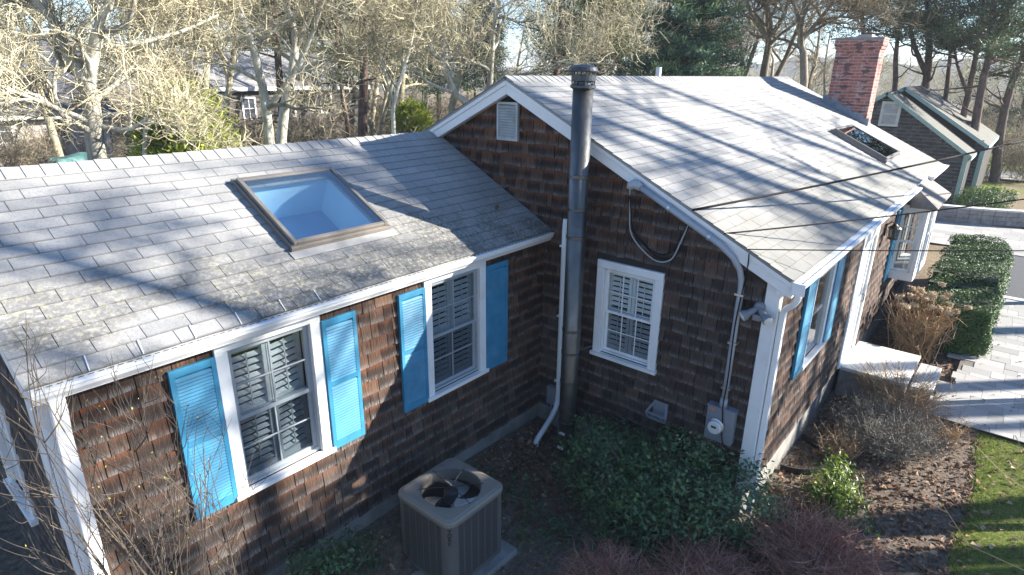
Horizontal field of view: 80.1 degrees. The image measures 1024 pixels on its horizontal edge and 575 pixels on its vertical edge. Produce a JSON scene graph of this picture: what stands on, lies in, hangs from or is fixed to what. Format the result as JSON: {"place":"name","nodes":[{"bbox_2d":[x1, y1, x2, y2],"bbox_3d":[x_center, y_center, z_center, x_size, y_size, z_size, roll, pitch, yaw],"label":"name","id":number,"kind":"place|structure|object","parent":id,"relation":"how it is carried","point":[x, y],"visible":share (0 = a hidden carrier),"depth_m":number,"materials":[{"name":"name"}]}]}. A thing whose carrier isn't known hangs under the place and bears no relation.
{"place":"outdoors","nodes":[
{"label":"outdoors","id":0,"kind":"place"},
{"bbox_2d":[0,71,1023,574],"bbox_3d":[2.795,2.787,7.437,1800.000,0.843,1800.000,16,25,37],"label":"ground","id":1,"kind":"structure","parent":0,"point":[18,563],"depth_m":7.66,"materials":[{"name":"soil"}]},
{"bbox_2d":[0,34,117,166],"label":"background house","id":2,"kind":"structure","parent":1,"relation":"on","point":[36,124],"depth_m":33.60,"materials":[{"name":"white paint"}]},
{"bbox_2d":[0,121,16,142],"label":"window","id":3,"kind":"structure","parent":2,"relation":"in","point":[10,132],"depth_m":31.56,"materials":[{"name":"white paint"}]},
{"bbox_2d":[53,118,74,140],"bbox_3d":[-24.628,-8.698,33.313,0.055,1.280,0.980,16,25,37],"label":"window","id":4,"kind":"structure","parent":2,"relation":"in","point":[58,120],"depth_m":33.39,"materials":[{"name":"white paint"}]},
{"bbox_2d":[42,152,108,163],"bbox_3d":[-21.326,-5.935,30.016,1.800,1.412,3.000,16,25,37],"label":"covered woodpile","id":5,"kind":"object","parent":1,"relation":"on","point":[78,156],"visible":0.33,"depth_m":29.49,"materials":[{"name":"teal plastic"}]},
{"bbox_2d":[0,311,271,574],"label":"lilac shrub","id":6,"kind":"object","parent":1,"relation":"on","point":[100,565],"visible":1,"depth_m":3.30,"materials":[{"name":"plant"}]},
{"bbox_2d":[0,0,276,159],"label":"bare tree","id":7,"kind":"object","parent":1,"relation":"on","point":[85,74],"visible":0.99,"depth_m":10.89,"materials":[{"name":"beige plant"}]},
{"bbox_2d":[123,136,164,155],"bbox_3d":[-10.350,-2.719,17.877,2.526,3.910,2.380,16,25,37],"label":"arborvitae","id":8,"kind":"object","parent":1,"relation":"on","point":[132,148],"visible":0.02,"depth_m":17.11,"materials":[{"name":"green plant"}]},
{"bbox_2d":[72,0,253,154],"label":"bare tree","id":9,"kind":"object","parent":1,"relation":"on","point":[144,144],"visible":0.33,"depth_m":13.15,"materials":[{"name":"beige plant"}]},
{"bbox_2d":[120,69,248,155],"bbox_3d":[-7.606,-2.454,14.674,3.866,5.339,3.979,16,25,37],"label":"arborvitae","id":10,"kind":"object","parent":1,"relation":"on","point":[155,146],"visible":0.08,"depth_m":13.74,"materials":[{"name":"green plant"}]},
{"bbox_2d":[107,0,406,144],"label":"bare tree","id":11,"kind":"object","parent":1,"relation":"on","point":[267,106],"visible":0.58,"depth_m":14.78,"materials":[{"name":"beige plant"}]},
{"bbox_2d":[150,49,370,139],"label":"background house","id":12,"kind":"structure","parent":1,"relation":"on","point":[246,86],"depth_m":34.62,"materials":[{"name":"white paint"}]},
{"bbox_2d":[241,97,257,119],"bbox_3d":[-14.323,-9.770,33.234,0.055,1.180,0.800,16,25,37],"label":"window","id":13,"kind":"structure","parent":12,"relation":"in","point":[245,100],"depth_m":33.16,"materials":[{"name":"white paint"}]},
{"bbox_2d":[288,99,296,117],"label":"window","id":14,"kind":"structure","parent":12,"relation":"in","point":[293,112],"depth_m":35.10,"materials":[{"name":"white paint"}]},
{"bbox_2d":[320,92,331,112],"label":"window","id":15,"kind":"structure","parent":12,"relation":"in","point":[325,96],"depth_m":36.67,"materials":[{"name":"white paint"}]},
{"bbox_2d":[214,0,311,142],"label":"tree","id":16,"kind":"object","parent":1,"relation":"on","point":[278,62],"visible":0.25,"depth_m":18.43,"materials":[{"name":"brown plant"}]},
{"bbox_2d":[278,519,387,574],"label":"evergreen shrub","id":17,"kind":"object","parent":1,"relation":"on","point":[331,564],"visible":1,"depth_m":6.14,"materials":[{"name":"green plant"}]},
{"bbox_2d":[280,0,421,137],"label":"pine tree","id":18,"kind":"object","parent":1,"relation":"on","point":[346,120],"visible":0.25,"depth_m":21.47,"materials":[{"name":"brown plant"}]},
{"bbox_2d":[209,0,522,143],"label":"bare tree","id":19,"kind":"object","parent":1,"relation":"on","point":[282,128],"visible":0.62,"depth_m":16.45,"materials":[{"name":"beige plant"}]},
{"bbox_2d":[0,0,734,131],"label":"pine woods","id":20,"kind":"object","parent":1,"relation":"on","point":[480,83],"visible":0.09,"depth_m":45.16,"materials":[{"name":"green plant"}]},
{"bbox_2d":[311,0,440,136],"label":"tree","id":21,"kind":"object","parent":1,"relation":"on","point":[363,110],"visible":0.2,"depth_m":20.30,"materials":[{"name":"brown plant"}]},
{"bbox_2d":[0,0,755,156],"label":"bare woods","id":22,"kind":"object","parent":1,"relation":"on","point":[375,87],"visible":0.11,"depth_m":29.51,"materials":[{"name":"brown plant"}]},
{"bbox_2d":[287,0,493,133],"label":"bare tree","id":23,"kind":"object","parent":1,"relation":"on","point":[385,70],"visible":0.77,"depth_m":15.35,"materials":[{"name":"beige plant"}]},
{"bbox_2d":[387,96,436,133],"bbox_3d":[-4.004,-5.310,24.265,3.277,4.551,3.142,16,25,37],"label":"arborvitae","id":24,"kind":"object","parent":1,"relation":"on","point":[423,113],"visible":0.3,"depth_m":23.46,"materials":[{"name":"green plant"}]},
{"bbox_2d":[350,0,535,104],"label":"bare tree","id":25,"kind":"object","parent":1,"relation":"on","point":[452,90],"visible":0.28,"depth_m":19.41,"materials":[{"name":"beige plant"}]},
{"bbox_2d":[411,539,516,574],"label":"concrete pad","id":26,"kind":"object","parent":1,"relation":"on","point":[506,554],"visible":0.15,"depth_m":6.75,"materials":[{"name":"grey concrete"}]},
{"bbox_2d":[398,458,502,574],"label":"air conditioner","id":27,"kind":"object","parent":26,"relation":"on","point":[450,509],"visible":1,"depth_m":6.49,"materials":[{"name":"beige metal"}]},
{"bbox_2d":[0,34,950,574],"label":"house","id":28,"kind":"structure","parent":1,"relation":"on","point":[356,332],"depth_m":7.01,"materials":[{"name":"brown wood"}]},
{"bbox_2d":[0,404,38,526],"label":"window","id":29,"kind":"structure","parent":28,"relation":"in","point":[5,445],"depth_m":5.69,"materials":[{"name":"white paint"}]},
{"bbox_2d":[212,315,336,501],"bbox_3d":[-2.225,1.052,5.699,0.262,1.547,1.048,16,25,37],"label":"window","id":30,"kind":"structure","parent":28,"relation":"in","point":[281,455],"depth_m":5.75,"materials":[{"name":"white paint"}]},
{"bbox_2d":[422,261,488,402],"bbox_3d":[-0.704,0.477,7.369,0.205,1.547,1.056,16,25,37],"label":"window","id":31,"kind":"structure","parent":28,"relation":"in","point":[474,320],"depth_m":7.46,"materials":[{"name":"white paint"}]},
{"bbox_2d":[589,258,664,375],"bbox_3d":[1.489,0.348,7.795,0.973,1.332,0.205,16,25,37],"label":"window","id":32,"kind":"structure","parent":28,"relation":"in","point":[607,270],"depth_m":7.83,"materials":[{"name":"white paint"}]},
{"bbox_2d":[801,262,837,370],"bbox_3d":[4.058,0.309,8.168,0.205,1.332,1.044,16,25,37],"label":"window","id":33,"kind":"structure","parent":28,"relation":"in","point":[824,289],"depth_m":8.43,"materials":[{"name":"white paint"}]},
{"bbox_2d":[836,225,880,368],"bbox_3d":[5.828,0.151,10.326,0.139,2.340,1.160,16,25,37],"label":"door","id":34,"kind":"structure","parent":28,"relation":"in","point":[864,266],"depth_m":10.41,"materials":[{"name":"white paint"}]},
{"bbox_2d":[888,178,950,281],"bbox_3d":[8.451,-1.288,12.597,0.608,1.930,2.120,16,25,37],"label":"bay window","id":35,"kind":"structure","parent":28,"relation":"in","point":[904,266],"depth_m":12.18,"materials":[{"name":"white paint"}]},
{"bbox_2d":[466,463,540,509],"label":"evergreen sprigs","id":36,"kind":"object","parent":1,"relation":"on","point":[504,492],"visible":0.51,"depth_m":7.61,"materials":[{"name":"green plant"}]},
{"bbox_2d":[0,84,1023,182],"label":"brush","id":37,"kind":"object","parent":1,"relation":"on","point":[20,157],"visible":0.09,"depth_m":30.28,"materials":[{"name":"brown plant"}]},
{"bbox_2d":[423,0,679,104],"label":"bare tree","id":38,"kind":"object","parent":1,"relation":"on","point":[600,35],"visible":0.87,"depth_m":15.72,"materials":[{"name":"beige plant"}]},
{"bbox_2d":[480,0,636,75],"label":"pine tree","id":39,"kind":"object","parent":1,"relation":"on","point":[555,72],"visible":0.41,"depth_m":24.33,"materials":[{"name":"beige plant"}]},
{"bbox_2d":[506,494,615,561],"bbox_3d":[0.522,2.890,7.153,1.390,0.458,1.072,16,25,37],"label":"pachysandra","id":40,"kind":"object","parent":1,"relation":"on","point":[565,532],"visible":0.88,"depth_m":7.13,"materials":[{"name":"green plant"}]},
{"bbox_2d":[525,0,652,75],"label":"pine tree","id":41,"kind":"object","parent":1,"relation":"on","point":[598,73],"visible":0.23,"depth_m":26.27,"materials":[{"name":"beige plant"}]},
{"bbox_2d":[549,532,673,574],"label":"barberry shrub","id":42,"kind":"object","parent":1,"relation":"on","point":[608,567],"visible":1,"depth_m":6.47,"materials":[{"name":"brown plant"}]},
{"bbox_2d":[577,0,676,75],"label":"pine tree","id":43,"kind":"object","parent":1,"relation":"on","point":[623,55],"visible":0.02,"depth_m":29.58,"materials":[{"name":"brown plant"}]},
{"bbox_2d":[309,339,1023,574],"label":"leaf litter","id":44,"kind":"object","parent":1,"relation":"on","point":[548,479],"visible":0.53,"depth_m":8.01,"materials":[{"name":"brown plant"}]},
{"bbox_2d":[547,408,801,573],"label":"holly shrub","id":45,"kind":"object","parent":1,"relation":"on","point":[645,495],"visible":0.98,"depth_m":7.04,"materials":[{"name":"green plant"}]},
{"bbox_2d":[608,0,763,75],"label":"spruce tree","id":46,"kind":"object","parent":1,"relation":"on","point":[686,41],"visible":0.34,"depth_m":19.07,"materials":[{"name":"green plant"}]},
{"bbox_2d":[645,527,768,574],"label":"barberry shrub","id":47,"kind":"object","parent":1,"relation":"on","point":[697,569],"visible":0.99,"depth_m":6.51,"materials":[{"name":"brown plant"}]},
{"bbox_2d":[629,0,861,95],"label":"bare woods","id":48,"kind":"object","parent":1,"relation":"on","point":[790,52],"visible":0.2,"depth_m":31.34,"materials":[{"name":"brown plant"}]},
{"bbox_2d":[717,0,847,75],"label":"bare tree","id":49,"kind":"object","parent":1,"relation":"on","point":[770,42],"visible":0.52,"depth_m":21.50,"materials":[{"name":"brown plant"}]},
{"bbox_2d":[780,433,828,474],"bbox_3d":[4.249,2.463,8.727,0.487,0.160,1.018,16,25,37],"label":"window well","id":50,"kind":"object","parent":1,"relation":"on","point":[809,440],"depth_m":8.47,"materials":[{"name":"grey metal"}]},
{"bbox_2d":[721,492,905,574],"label":"barberry shrub","id":51,"kind":"object","parent":1,"relation":"on","point":[795,545],"visible":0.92,"depth_m":6.68,"materials":[{"name":"brown plant"}]},
{"bbox_2d":[758,553,877,574],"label":"barberry shrub","id":52,"kind":"object","parent":1,"relation":"on","point":[795,567],"visible":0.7,"depth_m":6.38,"materials":[{"name":"brown plant"}]},
{"bbox_2d":[626,48,1023,130],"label":"bare woods","id":53,"kind":"object","parent":1,"relation":"on","point":[901,80],"visible":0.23,"depth_m":74.82,"materials":[{"name":"brown plant"}]},
{"bbox_2d":[792,447,880,541],"bbox_3d":[4.010,2.576,7.687,0.913,0.820,1.428,4,20,10],"label":"andromeda shrub","id":54,"kind":"object","parent":1,"relation":"on","point":[836,489],"visible":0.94,"depth_m":7.57,"materials":[{"name":"green plant"}]},
{"bbox_2d":[812,420,867,462],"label":"dry stems","id":55,"kind":"object","parent":1,"relation":"on","point":[847,446],"visible":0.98,"depth_m":8.75,"materials":[{"name":"brown plant"}]},
{"bbox_2d":[740,0,945,87],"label":"bare tree","id":56,"kind":"object","parent":1,"relation":"on","point":[822,20],"visible":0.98,"depth_m":18.96,"materials":[{"name":"brown plant"}]},
{"bbox_2d":[834,341,920,406],"bbox_3d":[6.412,1.580,10.700,1.000,0.650,1.400,16,25,37],"label":"front step","id":57,"kind":"object","parent":1,"relation":"on","point":[861,350],"visible":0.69,"depth_m":10.47,"materials":[{"name":"concrete"}]},
{"bbox_2d":[814,0,966,95],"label":"pine tree","id":58,"kind":"object","parent":1,"relation":"on","point":[923,16],"visible":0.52,"depth_m":29.93,"materials":[{"name":"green plant"}]},
{"bbox_2d":[820,386,964,470],"bbox_3d":[5.542,2.035,8.954,1.832,0.770,1.782,16,25,37],"label":"lavender shrub","id":59,"kind":"object","parent":1,"relation":"on","point":[888,434],"visible":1,"depth_m":8.83,"materials":[{"name":"grey plant"}]},
{"bbox_2d":[819,0,969,45],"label":"pine tree","id":60,"kind":"object","parent":1,"relation":"on","point":[862,20],"visible":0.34,"depth_m":28.27,"materials":[{"name":"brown plant"}]},
{"bbox_2d":[847,350,962,425],"bbox_3d":[6.251,1.619,9.714,1.667,1.062,1.549,-8,21,-23],"label":"bare shrub","id":61,"kind":"object","parent":1,"relation":"on","point":[908,396],"visible":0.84,"depth_m":9.66,"materials":[{"name":"brown plant"}]},
{"bbox_2d":[909,363,941,405],"bbox_3d":[7.184,1.740,10.635,0.328,0.410,1.160,16,25,37],"label":"step","id":62,"kind":"object","parent":1,"relation":"on","point":[931,368],"visible":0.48,"depth_m":10.61,"materials":[{"name":"concrete"}]},
{"bbox_2d":[876,281,978,364],"bbox_3d":[7.961,0.589,11.787,1.604,1.656,1.582,16,25,37],"label":"hydrangea","id":63,"kind":"object","parent":1,"relation":"on","point":[912,339],"visible":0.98,"depth_m":11.68,"materials":[{"name":"brown plant"}]},
{"bbox_2d":[870,86,998,203],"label":"shed","id":64,"kind":"structure","parent":1,"relation":"on","point":[919,118],"depth_m":26.90,"materials":[{"name":"grey"}]},
{"bbox_2d":[878,101,902,126],"bbox_3d":[16.659,-7.647,26.853,0.770,1.050,0.050,16,25,37],"label":"window","id":65,"kind":"structure","parent":64,"relation":"in","point":[890,111],"depth_m":26.86,"materials":[{"name":"grey glass"}]},
{"bbox_2d":[873,0,1000,89],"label":"pine tree","id":66,"kind":"object","parent":1,"relation":"on","point":[926,69],"visible":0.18,"depth_m":31.52,"materials":[{"name":"brown plant"}]},
{"bbox_2d":[918,407,981,450],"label":"dry stems","id":67,"kind":"object","parent":1,"relation":"on","point":[957,432],"visible":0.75,"depth_m":9.14,"materials":[{"name":"brown plant"}]},
{"bbox_2d":[888,0,1023,117],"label":"pine tree","id":68,"kind":"object","parent":1,"relation":"on","point":[951,48],"visible":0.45,"depth_m":29.83,"materials":[{"name":"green plant"}]},
{"bbox_2d":[890,0,1023,107],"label":"pine tree","id":69,"kind":"object","parent":1,"relation":"on","point":[947,79],"visible":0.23,"depth_m":31.13,"materials":[{"name":"brown plant"}]},
{"bbox_2d":[912,233,1013,356],"bbox_3d":[10.481,-0.053,14.005,1.561,1.394,6.110,16,25,37],"label":"clipped hedge","id":70,"kind":"object","parent":1,"relation":"on","point":[980,278],"visible":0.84,"depth_m":12.80,"materials":[{"name":"green plant"}]},
{"bbox_2d":[947,192,983,206],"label":"round bush","id":71,"kind":"object","parent":1,"relation":"on","point":[957,203],"visible":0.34,"depth_m":24.86,"materials":[{"name":"green plant"}]},
{"bbox_2d":[927,0,1023,131],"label":"pine tree","id":72,"kind":"object","parent":1,"relation":"on","point":[993,45],"visible":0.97,"depth_m":27.34,"materials":[{"name":"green plant"}]},
{"bbox_2d":[961,185,996,205],"bbox_3d":[20.135,-3.982,26.265,1.513,0.939,1.533,16,25,37],"label":"round bush","id":73,"kind":"object","parent":1,"relation":"on","point":[978,192],"visible":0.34,"depth_m":26.07,"materials":[{"name":"green plant"}]},
{"bbox_2d":[936,204,1023,226],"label":"retaining wall","id":74,"kind":"structure","parent":1,"relation":"on","point":[997,216],"depth_m":22.45,"materials":[{"name":"stone"}]},
{"bbox_2d":[939,435,1023,570],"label":"edging","id":75,"kind":"object","parent":1,"relation":"on","point":[1012,480],"visible":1,"depth_m":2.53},
{"bbox_2d":[952,186,1015,208],"bbox_3d":[18.472,-3.360,23.897,2.026,1.283,1.976,16,25,37],"label":"round bush","id":76,"kind":"object","parent":1,"relation":"on","point":[964,202],"visible":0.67,"depth_m":23.89,"materials":[{"name":"green plant"}]},
{"bbox_2d":[949,1,1023,182],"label":"pine tree","id":77,"kind":"object","parent":1,"relation":"on","point":[996,166],"visible":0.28,"depth_m":32.29,"materials":[{"name":"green plant"}]},
{"bbox_2d":[977,11,1023,164],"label":"pine tree","id":78,"kind":"object","parent":1,"relation":"on","point":[1021,110],"visible":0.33,"depth_m":39.17,"materials":[{"name":"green plant"}]},
{"bbox_2d":[981,186,1019,206],"bbox_3d":[20.621,-3.902,25.898,1.629,1.070,1.677,16,25,37],"label":"round bush","id":79,"kind":"object","parent":1,"relation":"on","point":[1007,192],"visible":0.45,"depth_m":25.61,"materials":[{"name":"green plant"}]},
{"bbox_2d":[1003,296,1023,301],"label":"kerb","id":80,"kind":"structure","parent":1,"relation":"on","point":[1014,298],"depth_m":14.95,"materials":[{"name":"concrete"}]},
{"bbox_3d":[14.433,-1.897,14.088,0.240,5.325,0.240,16,25,37],"label":"utility pole","id":81,"kind":"object","parent":1,"relation":"on","visible":0},
{"bbox_2d":[692,140,1023,210],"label":"overhead cable","id":82,"kind":"object","parent":81,"relation":"attached to","point":[763,196],"visible":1,"depth_m":7.92,"materials":[{"name":"black rubber"}]},
{"bbox_2d":[3,0,1023,70],"label":"sky","id":83,"kind":"structure","parent":0,"point":[906,50],"materials":[{"name":"white"}]},
{"bbox_2d":[97,53,1023,104],"bbox_3d":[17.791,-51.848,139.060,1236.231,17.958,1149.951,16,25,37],"label":"hills","id":84,"kind":"structure","parent":0,"point":[789,68],"depth_m":203.65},
{"bbox_2d":[917,219,1023,256],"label":"patio","id":85,"kind":"structure","parent":0,"point":[943,231],"depth_m":21.33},
{"bbox_2d":[924,299,1023,444],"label":"path","id":86,"kind":"structure","parent":0,"point":[978,409],"depth_m":10.75,"materials":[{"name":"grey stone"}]},
{"bbox_2d":[945,430,1023,574],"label":"lawn","id":87,"kind":"structure","parent":0,"point":[1003,513],"depth_m":7.60,"materials":[{"name":"green plant"}]},
{"bbox_2d":[985,171,1023,180],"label":"gravel track","id":88,"kind":"structure","parent":0,"point":[1004,175],"depth_m":35.16,"materials":[{"name":"beige gravel"}]},
{"bbox_2d":[1002,255,1023,298],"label":"driveway","id":89,"kind":"structure","parent":0,"point":[1016,287],"depth_m":16.48,"materials":[{"name":"concrete"}]},
{"bbox_3d":[9.909,0.178,9.798,0.140,4.207,0.133,16,25,37],"label":"cable post","id":90,"kind":"object","parent":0,"visible":0},
{"bbox_2d":[724,199,1023,233],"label":"overhead cable","id":91,"kind":"object","parent":90,"relation":"attached to","point":[870,217],"visible":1,"depth_m":7.18,"materials":[{"name":"black rubber"}]},
{"bbox_3d":[7.545,1.293,7.018,0.140,3.913,0.133,16,25,37],"label":"cable post","id":92,"kind":"object","parent":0,"visible":0},
{"bbox_2d":[747,249,1023,250],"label":"overhead cable","id":93,"kind":"object","parent":92,"relation":"attached to","point":[882,250],"visible":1,"depth_m":6.40,"materials":[{"name":"black rubber"}]}
]}

